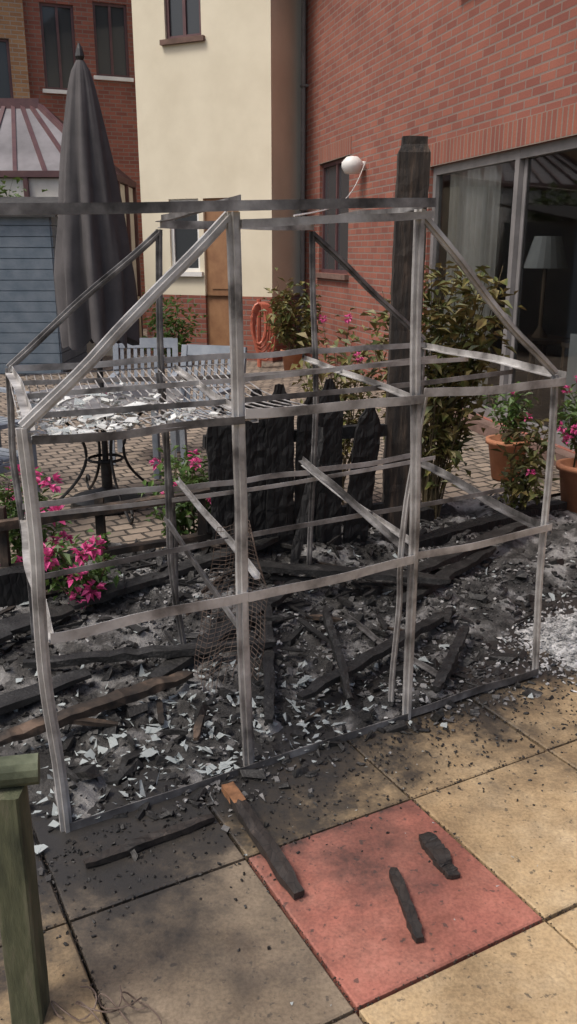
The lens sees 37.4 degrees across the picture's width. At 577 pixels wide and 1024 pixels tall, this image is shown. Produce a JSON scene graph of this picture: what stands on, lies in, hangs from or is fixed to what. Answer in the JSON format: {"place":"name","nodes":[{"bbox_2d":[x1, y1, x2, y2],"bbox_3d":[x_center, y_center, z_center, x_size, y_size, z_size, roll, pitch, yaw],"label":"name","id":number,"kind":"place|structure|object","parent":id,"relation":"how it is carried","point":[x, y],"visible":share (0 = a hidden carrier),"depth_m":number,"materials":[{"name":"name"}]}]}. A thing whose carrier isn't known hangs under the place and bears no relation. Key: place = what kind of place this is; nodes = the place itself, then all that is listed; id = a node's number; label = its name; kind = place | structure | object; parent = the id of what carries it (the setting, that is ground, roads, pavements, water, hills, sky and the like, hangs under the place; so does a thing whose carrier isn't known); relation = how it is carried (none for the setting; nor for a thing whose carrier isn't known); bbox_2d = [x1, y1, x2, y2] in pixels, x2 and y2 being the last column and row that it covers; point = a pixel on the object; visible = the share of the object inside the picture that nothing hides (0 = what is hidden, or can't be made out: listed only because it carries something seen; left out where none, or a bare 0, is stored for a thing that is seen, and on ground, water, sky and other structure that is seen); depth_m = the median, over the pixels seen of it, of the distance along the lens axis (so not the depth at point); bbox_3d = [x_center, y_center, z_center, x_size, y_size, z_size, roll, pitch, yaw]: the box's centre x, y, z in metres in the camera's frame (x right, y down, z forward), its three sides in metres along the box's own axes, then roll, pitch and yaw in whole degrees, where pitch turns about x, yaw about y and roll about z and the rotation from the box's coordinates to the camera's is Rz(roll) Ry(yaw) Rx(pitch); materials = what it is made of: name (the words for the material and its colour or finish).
{"place":"outdoors","nodes":[
{"label":"outdoors","id":0,"kind":"place"},
{"bbox_2d":[0,329,559,559],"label":"block paving","id":1,"kind":"structure","parent":0,"point":[65,460],"depth_m":6.84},
{"bbox_2d":[0,0,29,97],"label":"tan front wall","id":2,"kind":"structure","parent":1,"relation":"on","point":[12,29],"depth_m":16.01,"materials":[{"name":"brick"}]},
{"bbox_2d":[0,38,13,97],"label":"window frame","id":3,"kind":"object","parent":2,"relation":"attached to","point":[9,63],"visible":0.58,"depth_m":16.11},
{"bbox_2d":[0,42,10,97],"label":"window glass","id":4,"kind":"object","parent":3,"relation":"in","point":[4,84],"visible":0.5,"depth_m":16.15,"materials":[{"name":"grey glass"}]},
{"bbox_2d":[0,387,38,475],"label":"garden chair","id":5,"kind":"object","parent":1,"relation":"on","point":[2,418],"visible":0.21,"depth_m":6.11,"materials":[{"name":"paint"}]},
{"bbox_2d":[0,420,39,492],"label":"garden chair","id":6,"kind":"object","parent":1,"relation":"on","point":[7,455],"visible":0.31,"depth_m":4.96,"materials":[{"name":"paint"}]},
{"bbox_2d":[0,175,46,196],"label":"hedge","id":7,"kind":"object","parent":1,"relation":"on","point":[5,190],"visible":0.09,"depth_m":12.72,"materials":[{"name":"green plant"}]},
{"bbox_2d":[0,197,86,373],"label":"garden shed","id":8,"kind":"structure","parent":1,"relation":"on","point":[28,312],"depth_m":11.33,"materials":[{"name":"paint"}]},
{"bbox_2d":[0,98,142,355],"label":"conservatory","id":9,"kind":"object","parent":1,"relation":"on","point":[31,129],"visible":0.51,"depth_m":13.45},
{"bbox_2d":[22,0,146,328],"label":"red front wall","id":10,"kind":"structure","parent":1,"relation":"on","point":[117,101],"depth_m":16.82,"materials":[{"name":"brick"}]},
{"bbox_2d":[42,89,66,93],"bbox_3d":[-4.415,-8.192,16.657,0.750,0.068,0.120,-7,18,-21],"label":"window sill","id":11,"kind":"structure","parent":10,"relation":"attached to","point":[53,91],"depth_m":16.55,"materials":[{"name":"white stone"}]},
{"bbox_2d":[39,2,75,89],"bbox_3d":[-4.439,-8.961,16.485,0.630,1.500,0.050,-7,18,-21],"label":"window frame","id":12,"kind":"object","parent":10,"relation":"attached to","point":[55,6],"visible":0.86,"depth_m":16.42,"materials":[{"name":"brown wood"}]},
{"bbox_2d":[42,6,73,87],"bbox_3d":[-4.441,-8.963,16.489,0.580,1.450,0.001,-7,18,-21],"label":"window glass","id":13,"kind":"object","parent":12,"relation":"in","point":[50,41],"visible":0.8,"depth_m":16.48,"materials":[{"name":"black glass"}]},
{"bbox_2d":[92,2,128,77],"bbox_3d":[-3.495,-9.262,16.785,0.660,1.300,0.050,-7,18,-21],"label":"window frame","id":14,"kind":"object","parent":10,"relation":"attached to","point":[108,5],"visible":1,"depth_m":16.76,"materials":[{"name":"brown wood"}]},
{"bbox_2d":[95,5,126,75],"bbox_3d":[-3.497,-9.264,16.790,0.610,1.250,0.001,-7,18,-21],"label":"window glass","id":15,"kind":"object","parent":14,"relation":"in","point":[103,42],"visible":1,"depth_m":16.79,"materials":[{"name":"black glass"}]},
{"bbox_2d":[94,75,133,81],"bbox_3d":[-3.471,-8.589,16.928,0.780,0.068,0.120,-7,18,-21],"label":"window sill","id":16,"kind":"structure","parent":10,"relation":"attached to","point":[111,78],"depth_m":16.88,"materials":[{"name":"white stone"}]},
{"bbox_2d":[54,43,144,514],"bbox_3d":[-1.184,-1.356,5.238,0.491,2.730,0.490,0,17,0],"label":"closed parasol","id":17,"kind":"object","parent":1,"relation":"on","point":[92,250],"visible":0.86,"depth_m":5.02,"materials":[{"name":"grey fabric"}]},
{"bbox_2d":[27,384,182,523],"bbox_3d":[-1.190,-0.392,5.537,1.030,0.729,1.030,0,17,0],"label":"garden table","id":18,"kind":"object","parent":1,"relation":"on","point":[95,405],"visible":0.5,"depth_m":5.46,"materials":[{"name":"black metal"}]},
{"bbox_2d":[105,338,179,464],"bbox_3d":[-1.152,-0.896,6.820,0.530,0.928,0.568,-1,17,-3],"label":"garden chair","id":19,"kind":"object","parent":1,"relation":"on","point":[150,343],"visible":0.3,"depth_m":6.94,"materials":[{"name":"paint"}]},
{"bbox_2d":[139,295,207,365],"bbox_3d":[-1.695,-2.642,12.423,0.956,1.098,0.784,-6,18,-18],"label":"garden shrub","id":20,"kind":"object","parent":1,"relation":"on","point":[182,339],"visible":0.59,"depth_m":12.35,"materials":[{"name":"green plant"}]},
{"bbox_2d":[151,344,246,478],"bbox_3d":[-0.648,-0.735,6.292,0.530,0.928,0.568,6,18,19],"label":"garden chair","id":21,"kind":"object","parent":1,"relation":"on","point":[188,349],"visible":0.25,"depth_m":6.42,"materials":[{"name":"paint"}]},
{"bbox_2d":[146,294,272,362],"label":"brick plinth","id":22,"kind":"structure","parent":1,"relation":"on","point":[247,303],"depth_m":13.22,"materials":[{"name":"red brick"}]},
{"bbox_2d":[131,0,271,296],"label":"front wall","id":23,"kind":"structure","parent":22,"relation":"on","point":[203,118],"depth_m":12.36,"materials":[{"name":"beige paint"}]},
{"bbox_2d":[159,35,204,45],"bbox_3d":[-1.500,-6.712,12.159,0.720,0.068,0.120,8,19,24],"label":"window sill","id":24,"kind":"structure","parent":23,"relation":"attached to","point":[182,40],"depth_m":12.11,"materials":[{"name":"stone"}]},
{"bbox_2d":[165,0,200,38],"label":"window frame","id":25,"kind":"object","parent":23,"relation":"attached to","point":[168,31],"visible":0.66,"depth_m":12.15,"materials":[{"name":"brown wood"}]},
{"bbox_2d":[169,0,199,35],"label":"window glass","id":26,"kind":"object","parent":25,"relation":"attached to","point":[176,17],"depth_m":12.13,"materials":[{"name":"grey glass"}]},
{"bbox_2d":[170,199,199,271],"bbox_3d":[-1.554,-4.217,13.023,0.520,1.050,0.050,8,19,24],"label":"window frame","id":27,"kind":"object","parent":23,"relation":"attached to","point":[174,251],"visible":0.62,"depth_m":13.10,"materials":[{"name":"white paint"}]},
{"bbox_2d":[175,219,198,267],"bbox_3d":[-1.552,-4.218,13.027,0.470,1.000,0.001,8,19,24],"label":"window glass","id":28,"kind":"object","parent":27,"relation":"attached to","point":[185,238],"visible":0.4,"depth_m":13.07,"materials":[{"name":"grey glass"}]},
{"bbox_2d":[177,272,203,276],"bbox_3d":[-1.582,-3.663,13.131,0.640,0.068,0.120,8,19,24],"label":"window sill","id":29,"kind":"structure","parent":23,"relation":"attached to","point":[198,274],"depth_m":13.02,"materials":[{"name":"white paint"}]},
{"bbox_2d":[204,198,238,358],"bbox_3d":[-0.976,-3.510,12.953,0.600,2.360,0.055,8,19,24],"label":"door","id":30,"kind":"structure","parent":23,"relation":"attached to","point":[216,272],"depth_m":13.01,"materials":[{"name":"brown wood"}]},
{"bbox_2d":[250,299,275,366],"bbox_3d":[-0.356,-2.538,12.151,0.371,0.950,0.168,0,17,0],"label":"garden hose","id":31,"kind":"object","parent":1,"relation":"on","point":[255,314],"visible":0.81,"depth_m":12.10,"materials":[{"name":"rubber"}]},
{"bbox_2d":[272,294,299,361],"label":"return wall plinth","id":32,"kind":"structure","parent":1,"relation":"on","point":[281,345],"depth_m":13.16,"materials":[{"name":"red brick"}]},
{"bbox_2d":[271,0,300,296],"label":"return wall","id":33,"kind":"structure","parent":32,"relation":"on","point":[286,96],"depth_m":12.38,"materials":[{"name":"beige paint"}]},
{"bbox_2d":[257,268,323,372],"bbox_3d":[0.053,-2.521,11.324,0.929,1.401,0.802,0,17,0],"label":"potted shrub","id":34,"kind":"object","parent":1,"relation":"on","point":[285,329],"visible":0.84,"depth_m":11.28,"materials":[{"name":"green plant"}]},
{"bbox_2d":[291,307,386,504],"bbox_3d":[0.324,-0.652,5.456,0.636,1.261,0.658,0,17,0],"label":"scorched shrub","id":35,"kind":"object","parent":1,"relation":"on","point":[346,386],"visible":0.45,"depth_m":5.35,"materials":[{"name":"green plant"}]},
{"bbox_2d":[304,0,576,453],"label":"front wall","id":36,"kind":"structure","parent":1,"relation":"on","point":[383,77],"depth_m":9.35,"materials":[{"name":"red brick"}]},
{"bbox_2d":[300,0,307,356],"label":"drain pipe","id":37,"kind":"object","parent":36,"relation":"attached to","point":[303,85],"visible":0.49,"depth_m":12.57,"materials":[{"name":"black metal"}]},
{"bbox_2d":[293,164,364,216],"bbox_3d":[0.475,-2.650,6.719,0.008,0.908,8.052,2,17,6],"label":"washing line","id":38,"kind":"object","parent":36,"relation":"attached to","point":[295,215],"visible":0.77,"depth_m":3.85,"materials":[{"name":"white fabric"}]},
{"bbox_2d":[315,272,348,279],"bbox_3d":[0.617,-3.315,11.993,0.120,0.068,1.420,-4,18,-14],"label":"side window sill","id":39,"kind":"structure","parent":36,"relation":"attached to","point":[332,276],"depth_m":11.81,"materials":[{"name":"stone"}]},
{"bbox_2d":[321,157,346,273],"bbox_3d":[0.679,-4.062,11.783,0.050,1.480,1.300,-5,18,-14],"label":"side window frame","id":40,"kind":"object","parent":36,"relation":"attached to","point":[325,166],"visible":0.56,"depth_m":11.94,"materials":[{"name":"brown wood"}]},
{"bbox_2d":[324,163,348,269],"bbox_3d":[0.684,-4.063,11.784,0.001,1.430,1.250,-4,18,-14],"label":"side window glass","id":41,"kind":"object","parent":40,"relation":"attached to","point":[330,186],"visible":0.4,"depth_m":11.84,"materials":[{"name":"grey glass"}]},
{"bbox_2d":[318,136,351,164],"bbox_3d":[0.623,-4.872,11.519,0.027,0.222,1.420,-5,18,-14],"label":"window lintel","id":42,"kind":"structure","parent":36,"relation":"attached to","point":[338,149],"depth_m":11.46,"materials":[{"name":"brick"}]},
{"bbox_2d":[342,156,365,173],"bbox_3d":[0.793,-4.242,10.438,0.290,0.210,0.260,-5,18,-14],"label":"wall lamp","id":43,"kind":"object","parent":36,"relation":"attached to","point":[352,164],"visible":1,"depth_m":10.35,"materials":[{"name":"white glass"}]},
{"bbox_2d":[424,136,576,450],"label":"patio door frame","id":44,"kind":"object","parent":36,"relation":"attached to","point":[522,157],"visible":0.49,"depth_m":7.40,"materials":[{"name":"grey metal"}]},
{"bbox_2d":[441,163,504,404],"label":"curtains","id":45,"kind":"object","parent":44,"relation":"attached to","point":[475,212],"visible":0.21,"depth_m":8.23,"materials":[{"name":"grey fabric"}]},
{"bbox_2d":[428,102,576,166],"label":"door lintel","id":46,"kind":"structure","parent":36,"relation":"attached to","point":[552,124],"depth_m":7.18,"materials":[{"name":"brick"}]},
{"bbox_2d":[483,387,538,480],"bbox_3d":[1.586,-0.592,6.193,0.418,0.712,0.368,0,17,0],"label":"potted plant","id":47,"kind":"object","parent":1,"relation":"on","point":[498,461],"visible":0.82,"depth_m":6.13,"materials":[{"name":"green plant"}]},
{"bbox_2d":[454,411,574,465],"bbox_3d":[1.887,-0.767,7.835,0.240,0.105,3.600,-4,18,-14],"label":"door step","id":48,"kind":"object","parent":1,"relation":"on","point":[490,429],"depth_m":7.65,"materials":[{"name":"concrete"}]},
{"bbox_2d":[0,558,576,1023],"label":"patio paving slabs","id":49,"kind":"structure","parent":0,"point":[174,956],"depth_m":2.23,"materials":[{"name":"beige stone"}]},
{"bbox_2d":[0,753,49,1023],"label":"mossy timber rail","id":50,"kind":"object","parent":49,"relation":"on","point":[23,948],"visible":0.99,"depth_m":1.75,"materials":[{"name":"green wood"}]},
{"bbox_2d":[51,985,161,1023],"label":"wire scrap","id":51,"kind":"object","parent":49,"relation":"on","point":[117,1008],"visible":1,"depth_m":1.86,"materials":[{"name":"grey metal"}]},
{"bbox_2d":[83,814,214,867],"bbox_3d":[-0.385,0.924,2.403,0.387,0.026,0.036,-10,20,-29],"label":"charred stick","id":52,"kind":"object","parent":49,"relation":"on","point":[115,853],"visible":1,"depth_m":2.39,"materials":[{"name":"brown wood"}]},
{"bbox_2d":[221,782,304,899],"bbox_3d":[-0.080,0.910,2.401,0.047,0.041,0.492,-8,19,-25],"label":"charred stick","id":53,"kind":"object","parent":49,"relation":"on","point":[268,848],"visible":1,"depth_m":2.36,"materials":[{"name":"brown wood"}]},
{"bbox_2d":[0,195,566,832],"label":"greenhouse frame","id":54,"kind":"object","parent":49,"relation":"on","point":[26,415],"visible":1,"depth_m":2.81,"materials":[{"name":"metal"}]},
{"bbox_2d":[0,500,566,607],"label":"burnt sleeper edging","id":55,"kind":"object","parent":49,"relation":"on","point":[12,587],"visible":0.24,"depth_m":4.74,"materials":[{"name":"black wood"}]},
{"bbox_2d":[1,658,576,1023],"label":"joint grit","id":56,"kind":"object","parent":49,"relation":"on","point":[427,976],"visible":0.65,"depth_m":2.24,"materials":[{"name":"brown soil"}]},
{"bbox_2d":[13,516,576,851],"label":"white ash heap","id":57,"kind":"object","parent":49,"relation":"on","point":[559,637],"visible":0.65,"depth_m":3.60,"materials":[{"name":"white"}]},
{"bbox_2d":[389,867,423,942],"bbox_3d":[0.297,0.996,2.174,0.033,0.025,0.254,-2,17,-8],"label":"charred stick","id":58,"kind":"object","parent":49,"relation":"on","point":[414,925],"visible":1,"depth_m":2.15,"materials":[{"name":"brown wood"}]},
{"bbox_2d":[419,832,451,863],"bbox_3d":[0.408,0.936,2.367,0.054,0.026,0.140,-7,18,-21],"label":"charred stick","id":59,"kind":"object","parent":49,"relation":"on","point":[433,846],"visible":0.99,"depth_m":2.36,"materials":[{"name":"brown wood"}]},
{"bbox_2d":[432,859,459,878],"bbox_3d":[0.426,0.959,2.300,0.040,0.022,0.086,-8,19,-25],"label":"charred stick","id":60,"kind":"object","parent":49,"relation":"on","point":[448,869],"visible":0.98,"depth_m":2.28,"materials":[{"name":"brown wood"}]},
{"bbox_2d":[0,493,576,973],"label":"ash ground","id":61,"kind":"structure","parent":0,"point":[352,719],"depth_m":3.53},
{"bbox_2d":[0,463,73,563],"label":"pink flower plant","id":62,"kind":"object","parent":61,"relation":"on","point":[6,496],"visible":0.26,"depth_m":4.20,"materials":[{"name":"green plant"}]},
{"bbox_2d":[44,528,121,608],"bbox_3d":[-0.936,0.281,3.791,0.394,0.450,0.386,0,17,0],"label":"pink flower plant","id":63,"kind":"object","parent":61,"relation":"on","point":[83,583],"visible":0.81,"depth_m":3.71,"materials":[{"name":"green plant"}]},
{"bbox_2d":[0,485,212,571],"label":"scorched low rail","id":64,"kind":"object","parent":61,"relation":"on","point":[202,535],"visible":0.38,"depth_m":4.04,"materials":[{"name":"brown wood"}]},
{"bbox_2d":[138,443,210,535],"bbox_3d":[-0.552,-0.039,4.548,0.518,0.621,0.458,16,23,41],"label":"pink flower plant","id":65,"kind":"object","parent":61,"relation":"on","point":[183,521],"visible":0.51,"depth_m":4.48,"materials":[{"name":"green plant"}]},
{"bbox_2d":[0,500,551,802],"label":"charred timber pile","id":66,"kind":"object","parent":61,"relation":"on","point":[167,673],"visible":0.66,"depth_m":3.45,"materials":[{"name":"black wood"}]},
{"bbox_2d":[0,494,576,1019],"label":"charcoal debris","id":67,"kind":"object","parent":61,"relation":"on","point":[130,762],"visible":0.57,"depth_m":3.14,"materials":[{"name":"brown wood"}]},
{"bbox_2d":[2,496,574,1005],"bbox_3d":[-0.103,0.522,3.401,4.970,0.241,3.004,-9,19,-28],"label":"broken glass","id":68,"kind":"object","parent":61,"relation":"on","point":[146,754],"visible":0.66,"depth_m":2.93,"materials":[{"name":"grey"}]},
{"bbox_2d":[0,505,576,881],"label":"ash flakes","id":69,"kind":"object","parent":61,"relation":"on","point":[225,828],"visible":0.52,"depth_m":3.49,"materials":[{"name":"grey"}]},
{"bbox_2d":[380,136,430,544],"bbox_3d":[0.587,-0.750,4.391,0.177,2.176,0.140,0,17,0],"label":"burnt fence post","id":70,"kind":"object","parent":61,"relation":"on","point":[413,166],"visible":0.59,"depth_m":4.27,"materials":[{"name":"black wood"}]},
{"bbox_2d":[359,260,525,518],"bbox_3d":[0.871,-0.697,5.021,0.885,1.600,0.772,-4,18,-14],"label":"scorched shrub","id":71,"kind":"object","parent":61,"relation":"on","point":[446,429],"visible":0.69,"depth_m":4.86,"materials":[{"name":"green plant"}]},
{"bbox_2d":[490,411,561,509],"bbox_3d":[1.431,-0.261,5.142,0.378,0.698,0.420,0,17,0],"label":"leafy border plant","id":72,"kind":"object","parent":61,"relation":"on","point":[529,464],"visible":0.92,"depth_m":5.10,"materials":[{"name":"green plant"}]},
{"bbox_2d":[556,376,576,512],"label":"potted petunia","id":73,"kind":"object","parent":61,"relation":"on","point":[566,468],"visible":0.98,"depth_m":5.35,"materials":[{"name":"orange plant"}]},
{"bbox_2d":[484,371,566,430],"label":"room floor","id":74,"kind":"structure","parent":0,"point":[541,412],"depth_m":8.90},
{"bbox_2d":[433,149,576,371],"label":"room walls","id":75,"kind":"structure","parent":74,"relation":"on","point":[552,209],"depth_m":10.52,"materials":[{"name":"black paint"}]},
{"bbox_2d":[496,268,569,419],"bbox_3d":[2.570,-1.528,7.767,0.700,1.340,1.350,-5,18,-14],"label":"side table","id":76,"kind":"object","parent":74,"relation":"on","point":[540,336],"visible":0.56,"depth_m":7.91,"materials":[{"name":"black wood"}]},
{"bbox_2d":[524,236,567,267],"bbox_3d":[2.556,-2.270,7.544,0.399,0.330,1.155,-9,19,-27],"label":"lampshade","id":77,"kind":"object","parent":76,"relation":"on","point":[546,251],"visible":0.97,"depth_m":7.72,"materials":[{"name":"grey fabric"}]},
{"bbox_2d":[562,333,576,427],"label":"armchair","id":78,"kind":"object","parent":74,"relation":"on","point":[571,368],"visible":0.4,"depth_m":7.05,"materials":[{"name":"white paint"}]},
{"label":"ground","id":79,"kind":"structure","parent":0,"visible":0},
{"bbox_2d":[202,379,386,565],"bbox_3d":[0.083,-0.132,4.208,0.962,1.012,0.294,-6,18,-17],"label":"burnt fence panel","id":80,"kind":"object","parent":79,"relation":"on","point":[269,445],"visible":0.63,"depth_m":4.24,"materials":[{"name":"black wood"}]}
]}

